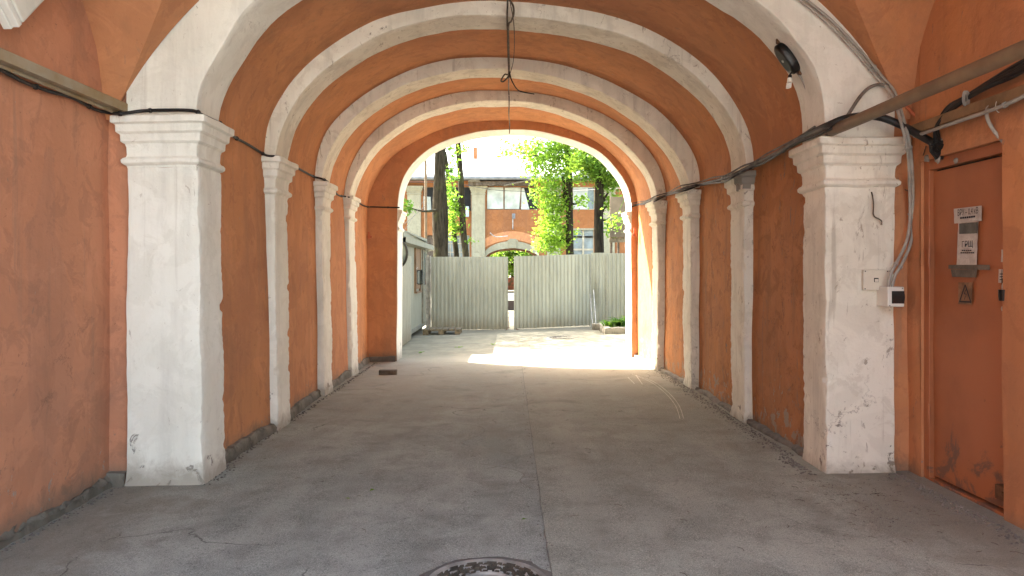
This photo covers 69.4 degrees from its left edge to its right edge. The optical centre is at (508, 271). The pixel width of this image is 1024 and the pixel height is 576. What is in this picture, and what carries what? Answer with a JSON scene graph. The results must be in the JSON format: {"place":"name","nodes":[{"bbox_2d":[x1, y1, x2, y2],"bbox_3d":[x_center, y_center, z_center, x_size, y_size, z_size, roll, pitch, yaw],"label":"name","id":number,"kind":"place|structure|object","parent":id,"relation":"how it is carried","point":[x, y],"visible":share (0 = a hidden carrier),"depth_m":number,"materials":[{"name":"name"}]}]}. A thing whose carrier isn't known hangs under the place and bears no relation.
{"place":"outdoors","nodes":[
{"label":"outdoors","id":0,"kind":"place"},
{"bbox_2d":[0,332,551,575],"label":"road","id":1,"kind":"structure","parent":0,"point":[284,523],"depth_m":5.31,"materials":[{"name":"concrete"}]},
{"bbox_2d":[423,327,461,334],"bbox_3d":[-1.741,1.550,19.500,0.960,0.142,0.800,0,0,0],"label":"pallet","id":2,"kind":"object","parent":1,"relation":"on","point":[440,330],"visible":1,"depth_m":19.10,"materials":[{"name":"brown wood"}]},
{"bbox_2d":[419,556,552,575],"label":"mortar ring","id":3,"kind":"object","parent":1,"relation":"on","point":[545,572],"visible":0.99,"depth_m":4.03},
{"bbox_2d":[430,558,545,575],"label":"manhole cover","id":4,"kind":"object","parent":1,"relation":"on","point":[488,567],"visible":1,"depth_m":3.95,"materials":[{"name":"metal"}]},
{"bbox_2d":[484,464,531,488],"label":"floor marks","id":5,"kind":"object","parent":1,"relation":"on","point":[516,470],"visible":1,"depth_m":5.81},
{"bbox_2d":[2,359,1023,568],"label":"grit","id":6,"kind":"object","parent":1,"relation":"on","point":[920,487],"visible":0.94,"depth_m":5.55,"materials":[{"name":"grey gravel"}]},
{"bbox_2d":[521,362,551,571],"bbox_3d":[0.221,1.590,7.750,0.019,0.001,10.900,0,0,0],"label":"asphalt seam","id":7,"kind":"object","parent":1,"relation":"on","point":[538,484],"visible":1,"depth_m":5.29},
{"bbox_2d":[379,369,396,374],"bbox_3d":[-1.919,1.593,11.755,0.280,0.075,0.110,0,0,-3],"label":"wood block","id":8,"kind":"object","parent":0,"point":[387,371],"depth_m":11.70,"materials":[{"name":"brown wood"}]},
{"bbox_2d":[413,273,597,333],"bbox_3d":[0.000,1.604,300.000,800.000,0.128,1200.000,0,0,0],"label":"ground","id":9,"kind":"structure","parent":0,"point":[511,329],"depth_m":20.42,"materials":[{"name":"concrete"}]},
{"bbox_2d":[0,0,128,548],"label":"wall","id":10,"kind":"structure","parent":9,"relation":"on","point":[64,297],"depth_m":5.05,"materials":[{"name":"orange paint"}]},
{"bbox_2d":[0,48,127,112],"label":"steel rail","id":11,"kind":"object","parent":10,"relation":"attached to","point":[11,62],"visible":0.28,"depth_m":4.83,"materials":[{"name":"brown metal"}]},
{"bbox_2d":[220,149,369,462],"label":"passage wall","id":12,"kind":"structure","parent":9,"relation":"on","point":[249,424],"depth_m":7.44,"materials":[{"name":"orange paint"}]},
{"bbox_2d":[402,256,411,345],"bbox_3d":[-2.306,0.613,15.850,0.047,1.975,3.300,0,0,0],"label":"fence panel","id":13,"kind":"object","parent":9,"relation":"on","point":[406,300],"visible":0.45,"depth_m":16.66,"materials":[{"name":"metal"}]},
{"bbox_2d":[403,160,426,238],"bbox_3d":[-2.935,-1.050,22.529,0.264,5.300,3.068,0,0,6],"label":"thin pole","id":14,"kind":"object","parent":9,"relation":"on","point":[425,199],"visible":0.41,"depth_m":23.97,"materials":[{"name":"white metal"}]},
{"bbox_2d":[402,230,433,333],"bbox_3d":[-3.580,0.150,18.800,2.779,3.000,6.000,0,0,0],"label":"guard cabin","id":15,"kind":"object","parent":9,"relation":"on","point":[419,248],"visible":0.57,"depth_m":18.95,"materials":[{"name":"white metal"}]},
{"bbox_2d":[402,240,407,266],"bbox_3d":[-2.368,-0.392,15.750,0.452,0.632,0.052,0,0,0],"label":"round mirror","id":16,"kind":"object","parent":15,"relation":"attached to","point":[404,253],"visible":0.38,"depth_m":15.75,"materials":[{"name":"silver mirror"}]},
{"bbox_2d":[414,248,421,292],"bbox_3d":[-2.324,-0.082,19.000,0.088,1.233,1.180,0,0,0],"label":"window","id":17,"kind":"structure","parent":15,"relation":"in","point":[417,252],"depth_m":18.55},
{"bbox_2d":[417,267,422,284],"bbox_3d":[-2.301,0.096,18.712,0.149,0.448,0.370,0,0,-32],"label":"vehicle mirror","id":18,"kind":"object","parent":15,"relation":"attached to","point":[419,277],"visible":0.94,"depth_m":18.59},
{"bbox_2d":[422,249,429,323],"bbox_3d":[-2.318,0.350,20.615,0.099,2.100,1.170,0,0,0],"label":"door","id":19,"kind":"structure","parent":15,"relation":"in","point":[424,252],"depth_m":20.40,"materials":[{"name":"metal"}]},
{"bbox_2d":[426,255,430,326],"bbox_3d":[-2.249,0.585,20.725,0.077,2.130,0.233,0,0,16],"label":"gate post","id":20,"kind":"object","parent":9,"relation":"on","point":[428,290],"visible":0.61,"depth_m":20.62,"materials":[{"name":"metal"}]},
{"bbox_2d":[431,257,508,329],"bbox_3d":[-1.081,0.609,20.534,2.185,2.069,0.475,0,0,0],"label":"gate leaf","id":21,"kind":"object","parent":20,"relation":"attached to","point":[468,293],"visible":0.97,"depth_m":20.69,"materials":[{"name":"metal"}]},
{"bbox_2d":[402,146,461,256],"bbox_3d":[-4.551,-4.688,24.695,10.382,12.632,10.280,0,0,0],"label":"tree","id":22,"kind":"object","parent":9,"relation":"on","point":[439,210],"visible":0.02,"depth_m":24.87,"materials":[{"name":"green plant"}]},
{"bbox_2d":[445,140,478,256],"bbox_3d":[-1.516,-4.148,26.731,6.161,11.566,5.012,0,0,0],"label":"tree","id":23,"kind":"object","parent":9,"relation":"on","point":[454,228],"visible":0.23,"depth_m":26.92,"materials":[{"name":"green plant"}]},
{"bbox_2d":[367,121,636,361],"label":"end wall","id":24,"kind":"structure","parent":9,"relation":"on","point":[385,229],"depth_m":13.50,"materials":[{"name":"orange paint"}]},
{"bbox_2d":[342,91,666,375],"bbox_3d":[-0.090,-0.643,11.823,5.472,4.726,0.633,0,0,0],"label":"arch rib","id":25,"kind":"object","parent":9,"relation":"on","point":[631,146],"visible":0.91,"depth_m":11.61,"materials":[{"name":"paint"}]},
{"bbox_2d":[508,77,509,133],"bbox_3d":[0.003,-2.666,11.551,0.028,0.310,3.786,0,0,0],"label":"ceiling cable","id":26,"kind":"object","parent":25,"relation":"attached to","point":[509,105],"visible":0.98,"depth_m":11.65,"materials":[{"name":"black rubber"}]},
{"bbox_2d":[314,58,701,395],"bbox_3d":[-0.037,-0.633,9.981,5.504,4.730,0.624,0,0,0],"label":"arch rib","id":27,"kind":"object","parent":9,"relation":"on","point":[657,126],"visible":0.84,"depth_m":9.76,"materials":[{"name":"paint"}]},
{"bbox_2d":[220,0,802,211],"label":"vaulted ceiling","id":28,"kind":"structure","parent":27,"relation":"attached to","point":[740,64],"depth_m":8.63,"materials":[{"name":"orange paint"}]},
{"bbox_2d":[262,1,755,430],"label":"arch rib","id":29,"kind":"object","parent":9,"relation":"on","point":[315,79],"visible":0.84,"depth_m":7.62,"materials":[{"name":"paint"}]},
{"bbox_2d":[500,0,514,81],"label":"ceiling cable","id":30,"kind":"object","parent":29,"relation":"attached to","point":[509,22],"visible":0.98,"depth_m":8.60,"materials":[{"name":"black rubber"}]},
{"bbox_2d":[509,73,533,94],"bbox_3d":[0.182,-2.498,9.745,0.438,0.278,0.084,0,0,-36],"label":"ceiling cable","id":31,"kind":"object","parent":30,"relation":"attached to","point":[517,89],"visible":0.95,"depth_m":9.66,"materials":[{"name":"black rubber"}]},
{"bbox_2d":[506,0,509,77],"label":"ceiling cable","id":32,"kind":"object","parent":29,"relation":"attached to","point":[507,25],"visible":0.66,"depth_m":7.66,"materials":[{"name":"black rubber"}]},
{"bbox_2d":[510,0,514,72],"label":"ceiling cable","id":33,"kind":"object","parent":29,"relation":"attached to","point":[514,36],"visible":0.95,"depth_m":8.15,"materials":[{"name":"black rubber"}]},
{"bbox_2d":[632,126,815,203],"bbox_3d":[2.349,-1.134,9.549,0.265,0.258,7.510,0,0,0],"label":"power cable","id":34,"kind":"object","parent":29,"relation":"attached to","point":[765,154],"visible":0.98,"depth_m":7.45,"materials":[{"name":"black rubber"}]},
{"bbox_2d":[633,127,828,205],"bbox_3d":[2.369,-1.096,9.406,0.284,0.270,7.825,0,0,0],"label":"power cable","id":35,"kind":"object","parent":29,"relation":"attached to","point":[815,132],"visible":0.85,"depth_m":7.43,"materials":[{"name":"black rubber"}]},
{"bbox_2d":[631,127,832,206],"bbox_3d":[2.340,-1.071,9.400,0.254,0.268,7.803,0,0,-1],"label":"power cable","id":36,"kind":"object","parent":35,"relation":"attached to","point":[793,144],"visible":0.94,"depth_m":7.20,"materials":[{"name":"black rubber"}]},
{"bbox_2d":[110,0,911,485],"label":"arch rib","id":37,"kind":"object","parent":9,"relation":"on","point":[176,404],"visible":0.92,"depth_m":5.70,"materials":[{"name":"paint"}]},
{"bbox_2d":[0,68,399,207],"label":"power cable","id":38,"kind":"object","parent":37,"relation":"attached to","point":[38,87],"visible":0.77,"depth_m":5.63,"materials":[{"name":"black rubber"}]},
{"bbox_2d":[84,0,935,118],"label":"groin vault","id":39,"kind":"object","parent":37,"relation":"on","point":[888,36],"visible":0.73,"depth_m":5.54,"materials":[{"name":"orange paint"}]},
{"bbox_2d":[0,0,43,28],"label":"arch","id":40,"kind":"structure","parent":39,"relation":"attached to","point":[14,13],"depth_m":4.32,"materials":[{"name":"white paint"}]},
{"bbox_2d":[774,39,801,88],"bbox_3d":[2.246,-1.670,5.930,0.227,0.402,0.150,0,0,0],"label":"arch lamp","id":41,"kind":"object","parent":37,"relation":"attached to","point":[786,57],"visible":0.98,"depth_m":5.89,"materials":[{"name":"black metal"}]},
{"bbox_2d":[796,73,806,92],"bbox_3d":[2.388,-1.383,5.914,0.183,0.489,0.136,0,0,0],"label":"lamp conduit","id":42,"kind":"object","parent":37,"relation":"attached to","point":[800,77],"visible":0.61,"depth_m":5.95,"materials":[{"name":"grey plastic"}]},
{"bbox_2d":[797,112,943,150],"bbox_3d":[2.594,-1.027,5.595,0.450,0.329,1.148,0,0,-36],"label":"power cable","id":43,"kind":"object","parent":37,"relation":"attached to","point":[913,131],"visible":0.64,"depth_m":5.46,"materials":[{"name":"black rubber"}]},
{"bbox_2d":[862,270,888,289],"bbox_3d":[2.816,0.061,5.679,0.193,0.156,0.041,0,0,0],"label":"switch plate","id":44,"kind":"object","parent":37,"relation":"attached to","point":[874,279],"visible":0.92,"depth_m":5.67,"materials":[{"name":"beige plastic"}]},
{"bbox_2d":[871,192,882,224],"bbox_3d":[2.821,-0.488,5.669,0.085,0.255,0.019,0,0,17],"label":"bent rod","id":45,"kind":"object","parent":37,"relation":"attached to","point":[873,209],"visible":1,"depth_m":5.67,"materials":[{"name":"grey metal"}]},
{"bbox_2d":[877,286,904,306],"bbox_3d":[2.901,0.186,5.623,0.125,0.150,0.194,0,0,0],"label":"breaker box","id":46,"kind":"object","parent":37,"relation":"attached to","point":[890,296],"visible":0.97,"depth_m":5.54,"materials":[{"name":"white plastic"}]},
{"bbox_2d":[892,291,904,303],"bbox_3d":[2.916,0.189,5.533,0.094,0.094,0.014,0,0,0],"label":"window","id":47,"kind":"structure","parent":46,"relation":"in","point":[898,297],"depth_m":5.53,"materials":[{"name":"plastic"}]},
{"bbox_2d":[826,40,1023,135],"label":"iron pipe","id":48,"kind":"object","parent":37,"relation":"on","point":[1010,54],"visible":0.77,"depth_m":4.17,"materials":[{"name":"brown metal"}]},
{"bbox_2d":[489,250,532,277],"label":"tree","id":49,"kind":"object","parent":9,"relation":"on","point":[510,254],"visible":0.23,"depth_m":69.16,"materials":[{"name":"green plant"}]},
{"bbox_2d":[508,278,513,289],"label":"brick wall","id":50,"kind":"structure","parent":9,"relation":"on","point":[510,283],"depth_m":66.00,"materials":[{"name":"orange brick"}]},
{"bbox_2d":[508,294,513,309],"bbox_3d":[0.200,1.260,31.150,1.400,0.680,0.300,0,0,0],"label":"barrier","id":51,"kind":"object","parent":9,"relation":"on","point":[510,301],"visible":0.29,"depth_m":31.00,"materials":[{"name":"white paint"}]},
{"bbox_2d":[403,154,625,256],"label":"courtyard building","id":52,"kind":"structure","parent":9,"relation":"on","point":[492,211],"depth_m":55.00,"materials":[{"name":"orange paint"}]},
{"bbox_2d":[427,235,432,256],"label":"window","id":53,"kind":"structure","parent":52,"relation":"in","point":[429,237],"depth_m":55.20,"materials":[{"name":"grey glass"}]},
{"bbox_2d":[423,187,470,210],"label":"window","id":54,"kind":"structure","parent":52,"relation":"in","point":[467,191],"depth_m":55.20,"materials":[{"name":"glass"}]},
{"bbox_2d":[448,235,469,256],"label":"window","id":55,"kind":"structure","parent":52,"relation":"in","point":[450,246],"depth_m":55.20,"materials":[{"name":"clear glass"}]},
{"bbox_2d":[466,206,468,216],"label":"wall unit","id":56,"kind":"structure","parent":52,"relation":"attached to","point":[467,212],"depth_m":54.50,"materials":[{"name":"white plastic"}]},
{"bbox_2d":[472,147,478,162],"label":"chimney","id":57,"kind":"object","parent":52,"relation":"on","point":[475,160],"visible":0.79,"depth_m":58.20,"materials":[{"name":"orange brick"}]},
{"bbox_2d":[487,187,537,209],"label":"window","id":58,"kind":"structure","parent":52,"relation":"in","point":[512,198],"depth_m":55.10,"materials":[{"name":"glass"}]},
{"bbox_2d":[573,228,593,254],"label":"window","id":59,"kind":"structure","parent":52,"relation":"in","point":[585,237],"depth_m":55.20,"materials":[{"name":"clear glass"}]},
{"bbox_2d":[573,187,594,209],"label":"window","id":60,"kind":"structure","parent":52,"relation":"in","point":[590,191],"depth_m":55.12,"materials":[{"name":"clear glass"}]},
{"bbox_2d":[494,140,547,153],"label":"tree","id":61,"kind":"object","parent":9,"relation":"on","point":[502,149],"visible":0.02,"depth_m":74.15,"materials":[{"name":"green plant"}]},
{"bbox_2d":[494,136,592,254],"bbox_3d":[1.921,-3.742,27.820,6.877,10.738,5.673,0,0,0],"label":"tree","id":62,"kind":"object","parent":9,"relation":"on","point":[557,239],"visible":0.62,"depth_m":27.81,"materials":[{"name":"green plant"}]},
{"bbox_2d":[514,254,589,329],"bbox_3d":[1.271,0.556,20.819,2.288,2.144,0.315,0,0,-15],"label":"gate leaf","id":63,"kind":"object","parent":9,"relation":"on","point":[551,290],"visible":0.98,"depth_m":20.88,"materials":[{"name":"metal"}]},
{"bbox_2d":[560,146,622,252],"bbox_3d":[3.990,-4.069,26.620,8.035,11.389,6.382,0,0,-26],"label":"tree","id":64,"kind":"object","parent":9,"relation":"on","point":[596,171],"visible":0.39,"depth_m":25.87,"materials":[{"name":"green plant"}]},
{"bbox_2d":[600,201,623,231],"bbox_3d":[2.583,-1.312,17.525,0.862,0.810,0.780,0,0,0],"label":"leafy branch","id":65,"kind":"object","parent":64,"relation":"attached to","point":[613,222],"visible":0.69,"depth_m":17.53,"materials":[{"name":"green plant"}]},
{"bbox_2d":[590,290,599,329],"bbox_3d":[2.393,1.059,20.446,0.250,1.122,0.932,0,0,0],"label":"gate stop","id":66,"kind":"object","parent":9,"relation":"on","point":[595,326],"visible":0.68,"depth_m":20.25,"materials":[{"name":"stone"}]},
{"bbox_2d":[590,253,605,325],"bbox_3d":[2.569,0.523,21.312,0.461,2.153,0.126,0,0,11],"label":"fence panel","id":67,"kind":"object","parent":9,"relation":"on","point":[598,273],"visible":0.89,"depth_m":21.29,"materials":[{"name":"metal"}]},
{"bbox_2d":[598,321,625,333],"bbox_3d":[3.415,1.484,19.695,2.123,0.296,2.461,0,0,0],"label":"flower bed","id":68,"kind":"object","parent":9,"relation":"on","point":[604,329],"visible":0.36,"depth_m":18.50,"materials":[{"name":"beige concrete"}]},
{"bbox_2d":[598,320,618,326],"bbox_3d":[2.586,1.349,19.120,0.672,0.211,0.639,0,0,31],"label":"leafy plant","id":69,"kind":"object","parent":68,"relation":"on","point":[608,323],"visible":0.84,"depth_m":19.12,"materials":[{"name":"green plant"}]},
{"bbox_2d":[608,316,625,326],"bbox_3d":[2.895,1.317,19.356,0.793,0.273,0.741,0,0,11],"label":"leafy plant","id":70,"kind":"object","parent":68,"relation":"on","point":[621,322],"visible":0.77,"depth_m":19.26,"materials":[{"name":"green plant"}]},
{"bbox_2d":[606,253,625,320],"bbox_3d":[5.142,0.530,21.238,4.715,2.140,0.116,0,0,1],"label":"fence panel","id":71,"kind":"object","parent":9,"relation":"on","point":[615,285],"visible":0.06,"depth_m":21.24,"materials":[{"name":"metal"}]},
{"bbox_2d":[609,197,625,252],"bbox_3d":[3.622,-0.395,23.600,0.842,3.989,0.200,0,0,0],"label":"timber board","id":72,"kind":"object","parent":9,"relation":"on","point":[615,206],"visible":0.43,"depth_m":23.50,"materials":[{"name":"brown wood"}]},
{"bbox_2d":[635,151,805,455],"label":"passage wall","id":73,"kind":"structure","parent":9,"relation":"on","point":[778,372],"depth_m":7.51,"materials":[{"name":"orange paint"}]},
{"bbox_2d":[893,0,1023,529],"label":"wall","id":74,"kind":"structure","parent":9,"relation":"on","point":[959,34],"depth_m":5.03,"materials":[{"name":"orange paint"}]},
{"bbox_2d":[798,0,912,286],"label":"conduit","id":75,"kind":"object","parent":74,"relation":"attached to","point":[868,67],"visible":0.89,"depth_m":5.63,"materials":[{"name":"grey plastic"}]},
{"bbox_2d":[847,83,889,113],"bbox_3d":[2.688,-1.282,5.593,0.436,0.322,0.093,0,0,-17],"label":"conduit","id":76,"kind":"object","parent":75,"relation":"attached to","point":[859,97],"visible":0.92,"depth_m":5.62,"materials":[{"name":"grey plastic"}]},
{"bbox_2d":[804,0,914,286],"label":"conduit","id":77,"kind":"object","parent":74,"relation":"attached to","point":[881,75],"visible":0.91,"depth_m":5.64,"materials":[{"name":"grey plastic"}]},
{"bbox_2d":[905,106,917,119],"bbox_3d":[3.080,-1.220,5.650,0.118,0.145,0.026,0,0,38],"label":"pipe stub","id":78,"kind":"object","parent":74,"relation":"attached to","point":[911,112],"visible":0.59,"depth_m":5.64,"materials":[{"name":"orange metal"}]},
{"bbox_2d":[928,140,944,159],"bbox_3d":[3.066,-0.874,5.290,0.159,0.142,0.090,0,0,0],"label":"cable junction","id":79,"kind":"object","parent":74,"relation":"attached to","point":[933,150],"visible":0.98,"depth_m":5.28,"materials":[{"name":"black plastic"}]},
{"bbox_2d":[924,138,957,163],"bbox_3d":[3.079,-0.853,5.291,0.024,0.217,0.408,0,0,0],"label":"mortar lump","id":80,"kind":"object","parent":74,"relation":"attached to","point":[937,161],"visible":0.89,"depth_m":5.31,"materials":[{"name":"grey concrete"}]},
{"bbox_2d":[924,142,1004,516],"bbox_3d":[3.165,0.375,5.080,0.150,2.410,0.960,0,0,0],"label":"door frame","id":81,"kind":"structure","parent":74,"relation":"attached to","point":[963,400],"depth_m":5.11,"materials":[{"name":"orange paint"}]},
{"bbox_2d":[948,265,989,277],"bbox_3d":[3.138,-0.007,5.052,0.003,0.089,0.452,0,0,0],"label":"duct tape","id":82,"kind":"object","parent":81,"relation":"attached to","point":[961,271],"visible":1,"depth_m":5.07,"materials":[{"name":"grey plastic"}]},
{"bbox_2d":[934,156,1004,508],"bbox_3d":[3.124,0.385,5.053,0.069,2.250,0.865,0,0,0],"label":"door leaf","id":83,"kind":"structure","parent":81,"relation":"in","point":[969,339],"depth_m":5.04,"materials":[{"name":"orange paint"}]},
{"bbox_2d":[958,282,972,304],"bbox_3d":[3.139,0.147,5.090,0.005,0.153,0.161,0,0,0],"label":"warning sign","id":84,"kind":"object","parent":83,"relation":"attached to","point":[964,292],"visible":1,"depth_m":5.08,"materials":[{"name":"paper"}]},
{"bbox_2d":[956,221,977,264],"bbox_3d":[3.137,-0.197,5.064,0.010,0.298,0.243,0,0,0],"label":"paper notice","id":85,"kind":"object","parent":83,"relation":"attached to","point":[967,248],"visible":1,"depth_m":5.06,"materials":[{"name":"white paper"}]},
{"bbox_2d":[954,206,981,223],"bbox_3d":[3.137,-0.393,5.062,0.007,0.106,0.304,0,0,0],"label":"paper notice","id":86,"kind":"object","parent":83,"relation":"attached to","point":[968,214],"visible":1,"depth_m":5.05,"materials":[{"name":"white paper"}]},
{"bbox_2d":[998,269,1004,282],"bbox_3d":[3.139,0.026,4.698,0.004,0.087,0.091,0,0,0],"label":"paper notice","id":87,"kind":"object","parent":83,"relation":"attached to","point":[1001,275],"visible":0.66,"depth_m":4.71,"materials":[{"name":"white paper"}]},
{"bbox_2d":[998,281,1007,310],"bbox_3d":[3.088,0.150,4.608,0.068,0.191,0.068,0,0,0],"label":"padlock","id":88,"kind":"object","parent":81,"relation":"hanging from","point":[1002,294],"visible":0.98,"depth_m":4.59,"materials":[{"name":"black metal"}]},
{"bbox_2d":[1001,249,1004,261],"bbox_3d":[3.139,-0.103,4.671,0.004,0.080,0.090,0,0,0],"label":"metal plate","id":89,"kind":"object","parent":81,"relation":"attached to","point":[1002,255],"visible":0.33,"depth_m":4.69,"materials":[{"name":"metal"}]},
{"bbox_2d":[909,84,1023,136],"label":"cable rail","id":90,"kind":"object","parent":74,"relation":"attached to","point":[972,108],"visible":0.62,"depth_m":4.79,"materials":[{"name":"brown metal"}]},
{"bbox_2d":[962,91,969,105],"bbox_3d":[2.992,-1.136,4.840,0.060,0.093,0.044,0,0,0],"label":"cable tie","id":91,"kind":"object","parent":90,"relation":"attached to","point":[966,93],"visible":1,"depth_m":4.84,"materials":[{"name":"grey plastic"}]},
{"bbox_2d":[913,94,1023,137],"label":"conduit","id":92,"kind":"object","parent":90,"relation":"attached to","point":[1005,104],"visible":0.96,"depth_m":4.70,"materials":[{"name":"grey plastic"}]},
{"bbox_2d":[936,62,1023,153],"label":"bundled cable","id":93,"kind":"object","parent":90,"relation":"attached to","point":[1011,70],"visible":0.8,"depth_m":4.52,"materials":[{"name":"black rubber"}]},
{"bbox_2d":[933,65,1023,140],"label":"bundled cable","id":94,"kind":"object","parent":74,"relation":"attached to","point":[990,83],"visible":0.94,"depth_m":4.66,"materials":[{"name":"black rubber"}]},
{"bbox_2d":[934,69,1023,140],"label":"bundled cable","id":95,"kind":"object","parent":74,"relation":"attached to","point":[1019,73],"visible":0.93,"depth_m":4.65,"materials":[{"name":"black rubber"}]},
{"bbox_2d":[938,59,1023,151],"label":"bundled cable","id":96,"kind":"object","parent":74,"relation":"attached to","point":[998,74],"visible":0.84,"depth_m":4.64,"materials":[{"name":"black rubber"}]},
{"bbox_2d":[985,105,1003,144],"bbox_3d":[3.071,-0.906,4.634,0.151,0.305,0.078,0,0,12],"label":"conduit","id":97,"kind":"object","parent":74,"relation":"attached to","point":[993,130],"visible":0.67,"depth_m":4.65,"materials":[{"name":"grey plastic"}]},
{"bbox_2d":[446,136,575,262],"label":"sky","id":98,"kind":"structure","parent":0,"point":[487,145],"materials":[{"name":"white"}]},
{"bbox_2d":[431,182,619,191],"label":"overhead wire","id":99,"kind":"object","parent":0,"point":[521,191],"visible":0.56,"depth_m":48.88,"materials":[{"name":"black metal"}]},
{"bbox_2d":[517,331,1023,575],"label":"pavement","id":100,"kind":"structure","parent":0,"point":[588,391],"depth_m":5.11,"materials":[{"name":"concrete"}]},
{"bbox_2d":[547,336,578,338],"bbox_3d":[1.340,1.573,17.700,0.857,0.020,0.857,0,0,0],"label":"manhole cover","id":101,"kind":"object","parent":100,"relation":"on","point":[552,337],"visible":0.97,"depth_m":17.72,"materials":[{"name":"metal"}]}
]}

